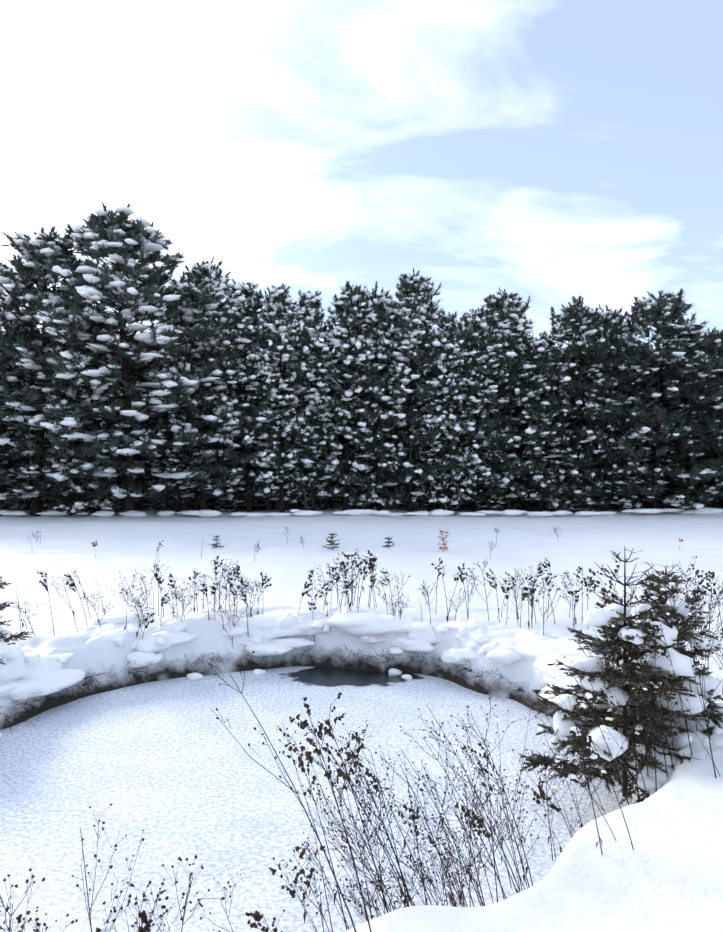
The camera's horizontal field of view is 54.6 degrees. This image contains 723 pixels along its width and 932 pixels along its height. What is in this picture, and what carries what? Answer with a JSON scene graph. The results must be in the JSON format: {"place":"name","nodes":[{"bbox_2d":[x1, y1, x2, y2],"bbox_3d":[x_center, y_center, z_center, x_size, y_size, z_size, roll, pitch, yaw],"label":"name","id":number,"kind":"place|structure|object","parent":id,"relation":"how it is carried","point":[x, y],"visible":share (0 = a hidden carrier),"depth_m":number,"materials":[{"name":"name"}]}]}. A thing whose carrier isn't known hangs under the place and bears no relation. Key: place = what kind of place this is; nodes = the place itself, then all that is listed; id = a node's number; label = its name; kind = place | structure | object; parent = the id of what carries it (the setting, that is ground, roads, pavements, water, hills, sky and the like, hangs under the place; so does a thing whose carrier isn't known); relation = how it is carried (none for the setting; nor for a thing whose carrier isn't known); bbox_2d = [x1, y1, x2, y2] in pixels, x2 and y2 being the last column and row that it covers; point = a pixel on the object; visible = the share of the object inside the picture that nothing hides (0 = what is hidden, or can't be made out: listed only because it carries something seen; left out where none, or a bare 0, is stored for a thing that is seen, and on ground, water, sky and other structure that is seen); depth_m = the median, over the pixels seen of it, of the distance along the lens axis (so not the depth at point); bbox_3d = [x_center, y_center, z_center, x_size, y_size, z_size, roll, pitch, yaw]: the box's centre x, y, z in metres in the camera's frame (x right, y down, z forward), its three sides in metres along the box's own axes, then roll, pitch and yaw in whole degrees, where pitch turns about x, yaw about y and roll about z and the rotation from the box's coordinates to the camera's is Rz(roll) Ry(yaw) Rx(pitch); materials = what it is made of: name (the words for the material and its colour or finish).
{"place":"outdoors","nodes":[
{"label":"outdoors","id":0,"kind":"place"},
{"bbox_2d":[0,501,722,931],"bbox_3d":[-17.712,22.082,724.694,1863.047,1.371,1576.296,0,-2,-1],"label":"snow ground","id":1,"kind":"structure","parent":0,"point":[664,873],"depth_m":10.38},
{"bbox_2d":[0,445,11,506],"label":"young pine","id":2,"kind":"object","parent":1,"relation":"on","point":[3,503],"visible":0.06,"depth_m":46.90,"materials":[{"name":"green plant"}]},
{"bbox_2d":[0,360,24,492],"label":"pine","id":3,"kind":"object","parent":1,"relation":"on","point":[1,424],"depth_m":47.31,"materials":[{"name":"green plant"}]},
{"bbox_2d":[0,576,32,664],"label":"spruce sapling","id":4,"kind":"object","parent":1,"relation":"on","point":[7,636],"visible":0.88,"depth_m":6.89,"materials":[{"name":"green wood"}]},
{"bbox_2d":[7,460,32,509],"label":"young pine","id":5,"kind":"object","parent":1,"relation":"on","point":[19,507],"visible":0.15,"depth_m":45.57,"materials":[{"name":"green plant"}]},
{"bbox_2d":[0,261,46,492],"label":"pine","id":6,"kind":"object","parent":1,"relation":"on","point":[10,474],"visible":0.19,"depth_m":43.67,"materials":[{"name":"green plant"}]},
{"bbox_2d":[0,321,46,504],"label":"pine","id":7,"kind":"object","parent":1,"relation":"on","point":[31,380],"depth_m":46.34,"materials":[{"name":"green plant"}]},
{"bbox_2d":[1,461,46,508],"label":"young pine","id":8,"kind":"object","parent":1,"relation":"on","point":[24,501],"visible":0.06,"depth_m":46.08,"materials":[{"name":"green plant"}]},
{"bbox_2d":[0,338,75,508],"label":"pine","id":9,"kind":"object","parent":1,"relation":"on","point":[46,433],"visible":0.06,"depth_m":45.30,"materials":[{"name":"green plant"}]},
{"bbox_2d":[9,300,124,515],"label":"pine","id":10,"kind":"object","parent":1,"relation":"on","point":[81,504],"visible":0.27,"depth_m":41.25,"materials":[{"name":"green plant"}]},
{"bbox_2d":[52,480,92,507],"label":"young pine","id":11,"kind":"object","parent":1,"relation":"on","point":[69,498],"depth_m":45.83,"materials":[{"name":"green plant"}]},
{"bbox_2d":[0,224,158,515],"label":"pine","id":12,"kind":"object","parent":1,"relation":"on","point":[36,252],"visible":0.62,"depth_m":40.46,"materials":[{"name":"green plant"}]},
{"bbox_2d":[45,353,124,509],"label":"pine","id":13,"kind":"object","parent":1,"relation":"on","point":[79,442],"depth_m":47.12,"materials":[{"name":"green plant"}]},
{"bbox_2d":[73,444,116,511],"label":"young pine","id":14,"kind":"object","parent":1,"relation":"on","point":[75,498],"visible":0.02,"depth_m":45.13,"materials":[{"name":"green plant"}]},
{"bbox_2d":[86,456,140,510],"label":"young pine","id":15,"kind":"object","parent":1,"relation":"on","point":[118,479],"visible":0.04,"depth_m":44.94,"materials":[{"name":"green plant"}]},
{"bbox_2d":[92,330,159,502],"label":"pine","id":16,"kind":"object","parent":1,"relation":"on","point":[118,362],"depth_m":46.38,"materials":[{"name":"green plant"}]},
{"bbox_2d":[117,475,148,509],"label":"young pine","id":17,"kind":"object","parent":1,"relation":"on","point":[137,491],"visible":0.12,"depth_m":46.27,"materials":[{"name":"green plant"}]},
{"bbox_2d":[122,479,146,509],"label":"young pine","id":18,"kind":"object","parent":1,"relation":"on","point":[139,508],"visible":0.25,"depth_m":46.08,"materials":[{"name":"green plant"}]},
{"bbox_2d":[0,201,278,511],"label":"pine","id":19,"kind":"object","parent":1,"relation":"on","point":[120,240],"visible":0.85,"depth_m":39.76,"materials":[{"name":"green plant"}]},
{"bbox_2d":[11,489,268,510],"bbox_3d":[-14.602,2.331,46.414,16.980,1.826,0.190,0,-2,-1],"label":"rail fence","id":20,"kind":"object","parent":1,"relation":"on","point":[195,504],"visible":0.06,"depth_m":46.43,"materials":[{"name":"brown wood"}]},
{"bbox_2d":[136,359,172,507],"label":"pine","id":21,"kind":"object","parent":1,"relation":"on","point":[144,478],"visible":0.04,"depth_m":46.44,"materials":[{"name":"green plant"}]},
{"bbox_2d":[143,476,168,510],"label":"young pine","id":22,"kind":"object","parent":1,"relation":"on","point":[150,481],"visible":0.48,"depth_m":45.64,"materials":[{"name":"green plant"}]},
{"bbox_2d":[113,297,239,511],"bbox_3d":[-11.865,-4.213,44.932,8.272,14.352,7.422,1,-1,19],"label":"pine","id":23,"kind":"object","parent":1,"relation":"on","point":[170,470],"visible":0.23,"depth_m":43.35,"materials":[{"name":"green plant"}]},
{"bbox_2d":[168,466,194,509],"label":"young pine","id":24,"kind":"object","parent":1,"relation":"on","point":[183,506],"visible":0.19,"depth_m":46.46,"materials":[{"name":"green plant"}]},
{"bbox_2d":[137,255,272,509],"bbox_3d":[-10.004,-5.099,44.657,7.896,16.297,8.672,-3,-4,42],"label":"pine","id":25,"kind":"object","parent":1,"relation":"on","point":[210,277],"visible":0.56,"depth_m":43.27,"materials":[{"name":"green plant"}]},
{"bbox_2d":[167,362,250,508],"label":"pine","id":26,"kind":"object","parent":1,"relation":"on","point":[198,500],"depth_m":46.99,"materials":[{"name":"green plant"}]},
{"bbox_2d":[207,536,223,547],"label":"conifer sapling","id":27,"kind":"object","parent":1,"relation":"on","point":[215,545],"visible":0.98,"depth_m":21.72,"materials":[{"name":"green wood"}]},
{"bbox_2d":[192,449,241,509],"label":"young pine","id":28,"kind":"object","parent":1,"relation":"on","point":[213,501],"depth_m":48.09,"materials":[{"name":"green plant"}]},
{"bbox_2d":[215,464,243,511],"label":"young pine","id":29,"kind":"object","parent":1,"relation":"on","point":[226,505],"visible":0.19,"depth_m":46.14,"materials":[{"name":"green plant"}]},
{"bbox_2d":[230,336,262,454],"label":"pine","id":30,"kind":"object","parent":1,"relation":"on","point":[250,350],"visible":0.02,"depth_m":51.49,"materials":[{"name":"green plant"}]},
{"bbox_2d":[216,351,278,510],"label":"pine","id":31,"kind":"object","parent":1,"relation":"on","point":[257,470],"visible":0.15,"depth_m":46.26,"materials":[{"name":"green plant"}]},
{"bbox_2d":[236,485,259,508],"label":"young pine","id":32,"kind":"object","parent":1,"relation":"on","point":[253,501],"depth_m":50.20,"materials":[{"name":"green plant"}]},
{"bbox_2d":[233,407,263,507],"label":"pine","id":33,"kind":"object","parent":1,"relation":"on","point":[261,502],"depth_m":50.43,"materials":[{"name":"green plant"}]},
{"bbox_2d":[190,278,309,511],"bbox_3d":[-7.503,-4.569,44.615,8.106,15.290,8.672,-1,-1,23],"label":"pine","id":34,"kind":"object","parent":1,"relation":"on","point":[247,330],"visible":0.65,"depth_m":43.88,"materials":[{"name":"green plant"}]},
{"bbox_2d":[250,403,302,508],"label":"pine","id":35,"kind":"object","parent":1,"relation":"on","point":[254,469],"depth_m":49.48,"materials":[{"name":"green plant"}]},
{"bbox_2d":[236,283,323,512],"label":"pine","id":36,"kind":"object","parent":1,"relation":"on","point":[278,309],"visible":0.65,"depth_m":44.12,"materials":[{"name":"green plant"}]},
{"bbox_2d":[262,471,305,508],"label":"young pine","id":37,"kind":"object","parent":1,"relation":"on","point":[275,506],"visible":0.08,"depth_m":48.28,"materials":[{"name":"green plant"}]},
{"bbox_2d":[252,356,323,509],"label":"pine","id":38,"kind":"object","parent":1,"relation":"on","point":[294,499],"visible":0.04,"depth_m":46.42,"materials":[{"name":"green plant"}]},
{"bbox_2d":[284,347,330,506],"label":"pine","id":39,"kind":"object","parent":1,"relation":"on","point":[320,501],"visible":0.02,"depth_m":49.11,"materials":[{"name":"green plant"}]},
{"bbox_2d":[297,470,320,509],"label":"young pine","id":40,"kind":"object","parent":1,"relation":"on","point":[307,503],"visible":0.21,"depth_m":47.15,"materials":[{"name":"green plant"}]},
{"bbox_2d":[268,289,352,510],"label":"pine","id":41,"kind":"object","parent":1,"relation":"on","point":[308,307],"visible":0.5,"depth_m":44.84,"materials":[{"name":"green plant"}]},
{"bbox_2d":[0,644,634,798],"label":"bank","id":42,"kind":"structure","parent":1,"relation":"on","point":[86,684],"depth_m":7.76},
{"bbox_2d":[0,666,636,931],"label":"pond ice","id":43,"kind":"structure","parent":1,"relation":"on","point":[173,769],"depth_m":5.11,"materials":[{"name":"ice"}]},
{"bbox_2d":[285,357,356,508],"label":"pine","id":44,"kind":"object","parent":1,"relation":"on","point":[331,392],"visible":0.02,"depth_m":47.10,"materials":[{"name":"green plant"}]},
{"bbox_2d":[322,532,339,548],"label":"small conifer sapling","id":45,"kind":"object","parent":1,"relation":"on","point":[331,545],"visible":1,"depth_m":20.31,"materials":[{"name":"green wood"}]},
{"bbox_2d":[320,471,348,508],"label":"young pine","id":46,"kind":"object","parent":1,"relation":"on","point":[331,506],"visible":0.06,"depth_m":48.75,"materials":[{"name":"green plant"}]},
{"bbox_2d":[320,483,354,507],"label":"young pine","id":47,"kind":"object","parent":1,"relation":"on","point":[335,504],"visible":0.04,"depth_m":48.44,"materials":[{"name":"green plant"}]},
{"bbox_2d":[319,350,356,504],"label":"pine","id":48,"kind":"object","parent":1,"relation":"on","point":[341,440],"visible":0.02,"depth_m":49.63,"materials":[{"name":"green plant"}]},
{"bbox_2d":[288,280,403,510],"bbox_3d":[-0.919,-4.428,45.908,7.612,14.871,7.493,0,-2,12],"label":"pine","id":49,"kind":"object","parent":1,"relation":"on","point":[348,303],"visible":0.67,"depth_m":44.22,"materials":[{"name":"green plant"}]},
{"bbox_2d":[28,526,683,586],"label":"field weeds","id":50,"kind":"object","parent":1,"relation":"on","point":[259,547],"depth_m":17.45,"materials":[{"name":"brown"}]},
{"bbox_2d":[0,651,719,931],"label":"dry weeds","id":51,"kind":"object","parent":1,"relation":"on","point":[114,913],"visible":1,"depth_m":3.38,"materials":[{"name":"brown"}]},
{"bbox_2d":[0,601,722,791],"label":"bank snow mounds","id":52,"kind":"object","parent":1,"relation":"on","point":[36,674],"visible":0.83,"depth_m":8.16,"materials":[{"name":"snow"}]},
{"bbox_2d":[518,548,722,804],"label":"spruce sapling","id":53,"kind":"object","parent":52,"relation":"on","point":[615,613],"visible":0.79,"depth_m":4.79,"materials":[{"name":"plant"}]},
{"bbox_2d":[603,561,722,728],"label":"spruce sapling","id":54,"kind":"object","parent":52,"relation":"on","point":[711,683],"visible":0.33,"depth_m":5.17,"materials":[{"name":"green wood"}]},
{"bbox_2d":[0,507,722,517],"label":"snow bank","id":55,"kind":"structure","parent":1,"relation":"on","point":[207,513],"depth_m":42.44,"materials":[{"name":"snow"}]},
{"bbox_2d":[350,452,376,508],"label":"young pine","id":56,"kind":"object","parent":1,"relation":"on","point":[357,489],"visible":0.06,"depth_m":46.66,"materials":[{"name":"green plant"}]},
{"bbox_2d":[12,549,722,694],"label":"bank weeds","id":57,"kind":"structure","parent":1,"relation":"on","point":[572,589],"depth_m":8.94,"materials":[{"name":"brown"}]},
{"bbox_2d":[320,326,420,508],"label":"pine","id":58,"kind":"object","parent":1,"relation":"on","point":[371,464],"visible":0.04,"depth_m":47.19,"materials":[{"name":"green plant"}]},
{"bbox_2d":[344,398,404,488],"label":"pine","id":59,"kind":"object","parent":1,"relation":"on","point":[385,439],"depth_m":48.44,"materials":[{"name":"green plant"}]},
{"bbox_2d":[367,481,384,508],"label":"young pine","id":60,"kind":"object","parent":1,"relation":"on","point":[373,507],"visible":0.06,"depth_m":48.36,"materials":[{"name":"green plant"}]},
{"bbox_2d":[327,281,426,510],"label":"pine","id":61,"kind":"object","parent":1,"relation":"on","point":[380,302],"visible":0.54,"depth_m":44.45,"materials":[{"name":"green plant"}]},
{"bbox_2d":[382,536,393,546],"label":"small conifer sapling","id":62,"kind":"object","parent":1,"relation":"on","point":[388,542],"visible":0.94,"depth_m":21.37,"materials":[{"name":"green wood"}]},
{"bbox_2d":[391,470,407,508],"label":"young pine","id":63,"kind":"object","parent":1,"relation":"on","point":[399,506],"visible":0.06,"depth_m":47.47,"materials":[{"name":"green plant"}]},
{"bbox_2d":[379,361,420,508],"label":"pine","id":64,"kind":"object","parent":1,"relation":"on","point":[404,431],"visible":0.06,"depth_m":46.83,"materials":[{"name":"green plant"}]},
{"bbox_2d":[344,268,475,511],"bbox_3d":[3.077,-4.931,45.474,8.716,15.829,9.086,1,0,-34],"label":"pine","id":65,"kind":"object","parent":1,"relation":"on","point":[415,294],"visible":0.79,"depth_m":43.96,"materials":[{"name":"green plant"}]},
{"bbox_2d":[407,472,430,510],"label":"young pine","id":66,"kind":"object","parent":1,"relation":"on","point":[420,499],"visible":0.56,"depth_m":45.71,"materials":[{"name":"green plant"}]},
{"bbox_2d":[396,328,462,508],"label":"pine","id":67,"kind":"object","parent":1,"relation":"on","point":[413,407],"visible":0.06,"depth_m":48.18,"materials":[{"name":"green plant"}]},
{"bbox_2d":[438,530,448,549],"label":"beech sapling","id":68,"kind":"object","parent":1,"relation":"on","point":[440,547],"visible":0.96,"depth_m":20.51,"materials":[{"name":"plant"}]},
{"bbox_2d":[431,455,466,509],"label":"young pine","id":69,"kind":"object","parent":1,"relation":"on","point":[445,507],"visible":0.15,"depth_m":45.74,"materials":[{"name":"green plant"}]},
{"bbox_2d":[409,310,499,510],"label":"pine","id":70,"kind":"object","parent":1,"relation":"on","point":[454,345],"visible":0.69,"depth_m":44.12,"materials":[{"name":"green plant"}]},
{"bbox_2d":[436,446,486,509],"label":"young pine","id":71,"kind":"object","parent":1,"relation":"on","point":[466,504],"visible":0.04,"depth_m":47.69,"materials":[{"name":"green plant"}]},
{"bbox_2d":[420,305,546,511],"bbox_3d":[7.735,-3.738,46.184,8.249,13.718,7.315,-2,-4,9],"label":"pine","id":72,"kind":"object","parent":1,"relation":"on","point":[475,320],"visible":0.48,"depth_m":44.74,"materials":[{"name":"green plant"}]},
{"bbox_2d":[481,461,504,508],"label":"young pine","id":73,"kind":"object","parent":1,"relation":"on","point":[487,507],"visible":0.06,"depth_m":47.83,"materials":[{"name":"green plant"}]},
{"bbox_2d":[467,436,520,509],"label":"young pine","id":74,"kind":"object","parent":1,"relation":"on","point":[492,453],"visible":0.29,"depth_m":45.37,"materials":[{"name":"green plant"}]},
{"bbox_2d":[477,343,521,504],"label":"pine","id":75,"kind":"object","parent":1,"relation":"on","point":[515,414],"depth_m":48.82,"materials":[{"name":"green plant"}]},
{"bbox_2d":[461,350,551,509],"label":"pine","id":76,"kind":"object","parent":1,"relation":"on","point":[514,501],"visible":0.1,"depth_m":46.32,"materials":[{"name":"green plant"}]},
{"bbox_2d":[444,287,571,509],"bbox_3d":[9.315,-4.392,46.410,9.058,14.985,9.156,-1,-2,-3],"label":"pine","id":77,"kind":"object","parent":1,"relation":"on","point":[502,310],"visible":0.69,"depth_m":44.80,"materials":[{"name":"green plant"}]},
{"bbox_2d":[503,482,520,509],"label":"young pine","id":78,"kind":"object","parent":1,"relation":"on","point":[515,505],"visible":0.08,"depth_m":47.65,"materials":[{"name":"green plant"}]},
{"bbox_2d":[525,486,538,509],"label":"young pine","id":79,"kind":"object","parent":1,"relation":"on","point":[534,507],"visible":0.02,"depth_m":47.87,"materials":[{"name":"green plant"}]},
{"bbox_2d":[512,333,567,465],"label":"pine","id":80,"kind":"object","parent":1,"relation":"on","point":[525,343],"visible":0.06,"depth_m":50.30,"materials":[{"name":"green plant"}]},
{"bbox_2d":[508,368,582,509],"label":"pine","id":81,"kind":"object","parent":1,"relation":"on","point":[543,460],"visible":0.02,"depth_m":46.97,"materials":[{"name":"green plant"}]},
{"bbox_2d":[504,331,589,511],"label":"pine","id":82,"kind":"object","parent":1,"relation":"on","point":[538,359],"visible":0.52,"depth_m":45.18,"materials":[{"name":"green plant"}]},
{"bbox_2d":[541,465,565,511],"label":"young pine","id":83,"kind":"object","parent":1,"relation":"on","point":[554,484],"visible":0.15,"depth_m":45.74,"materials":[{"name":"green plant"}]},
{"bbox_2d":[558,459,592,510],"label":"young pine","id":84,"kind":"object","parent":1,"relation":"on","point":[571,495],"visible":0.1,"depth_m":45.64,"materials":[{"name":"green plant"}]},
{"bbox_2d":[506,295,645,511],"bbox_3d":[13.943,-4.113,46.168,9.008,14.257,8.402,1,1,28],"label":"pine","id":85,"kind":"object","parent":1,"relation":"on","point":[573,320],"visible":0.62,"depth_m":44.64,"materials":[{"name":"green plant"}]},
{"bbox_2d":[561,467,603,510],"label":"young pine","id":86,"kind":"object","parent":1,"relation":"on","point":[588,508],"visible":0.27,"depth_m":45.59,"materials":[{"name":"green plant"}]},
{"bbox_2d":[531,344,638,507],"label":"pine","id":87,"kind":"object","parent":1,"relation":"on","point":[577,437],"visible":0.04,"depth_m":45.94,"materials":[{"name":"green plant"}]},
{"bbox_2d":[583,477,598,510],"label":"young pine","id":88,"kind":"object","parent":1,"relation":"on","point":[595,498],"visible":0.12,"depth_m":46.37,"materials":[{"name":"green plant"}]},
{"bbox_2d":[554,376,650,508],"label":"pine","id":89,"kind":"object","parent":1,"relation":"on","point":[610,504],"depth_m":46.99,"materials":[{"name":"green plant"}]},
{"bbox_2d":[549,304,662,510],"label":"pine","id":90,"kind":"object","parent":1,"relation":"on","point":[612,327],"visible":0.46,"depth_m":44.90,"materials":[{"name":"green plant"}]},
{"bbox_2d":[610,461,649,508],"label":"young pine","id":91,"kind":"object","parent":1,"relation":"on","point":[639,494],"visible":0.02,"depth_m":46.85,"materials":[{"name":"green plant"}]},
{"bbox_2d":[620,474,647,509],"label":"young pine","id":92,"kind":"object","parent":1,"relation":"on","point":[623,508],"visible":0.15,"depth_m":46.35,"materials":[{"name":"green plant"}]},
{"bbox_2d":[608,334,665,444],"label":"pine","id":93,"kind":"object","parent":1,"relation":"on","point":[642,359],"visible":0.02,"depth_m":49.85,"materials":[{"name":"green plant"}]},
{"bbox_2d":[553,556,722,804],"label":"bank weeds","id":94,"kind":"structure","parent":1,"relation":"on","point":[654,622],"depth_m":4.70,"materials":[{"name":"brown"}]},
{"bbox_2d":[564,287,722,510],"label":"pine","id":95,"kind":"object","parent":1,"relation":"on","point":[661,313],"visible":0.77,"depth_m":43.72,"materials":[{"name":"green plant"}]},
{"bbox_2d":[615,360,679,507],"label":"pine","id":96,"kind":"object","parent":1,"relation":"on","point":[673,462],"visible":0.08,"depth_m":46.69,"materials":[{"name":"green plant"}]},
{"bbox_2d":[637,365,710,507],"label":"pine","id":97,"kind":"object","parent":1,"relation":"on","point":[669,444],"visible":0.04,"depth_m":46.71,"materials":[{"name":"green plant"}]},
{"bbox_2d":[661,453,693,507],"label":"young pine","id":98,"kind":"object","parent":1,"relation":"on","point":[670,485],"visible":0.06,"depth_m":46.80,"materials":[{"name":"green plant"}]},
{"bbox_2d":[637,318,722,509],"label":"pine","id":99,"kind":"object","parent":1,"relation":"on","point":[715,444],"visible":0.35,"depth_m":44.63,"materials":[{"name":"green plant"}]},
{"bbox_2d":[664,326,722,508],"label":"pine","id":100,"kind":"object","parent":1,"relation":"on","point":[719,435],"visible":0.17,"depth_m":45.48,"materials":[{"name":"green plant"}]},
{"bbox_2d":[695,336,722,504],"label":"pine","id":101,"kind":"object","parent":1,"relation":"on","point":[711,423],"depth_m":47.47,"materials":[{"name":"green plant"}]},
{"bbox_2d":[696,367,722,490],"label":"pine","id":102,"kind":"object","parent":1,"relation":"on","point":[717,418],"visible":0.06,"depth_m":46.16,"materials":[{"name":"green plant"}]},
{"bbox_2d":[702,455,721,507],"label":"young pine","id":103,"kind":"object","parent":1,"relation":"on","point":[707,505],"visible":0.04,"depth_m":47.89,"materials":[{"name":"green plant"}]},
{"bbox_2d":[0,0,722,373],"label":"sky","id":104,"kind":"structure","parent":0,"point":[551,152],"materials":[{"name":"white"}]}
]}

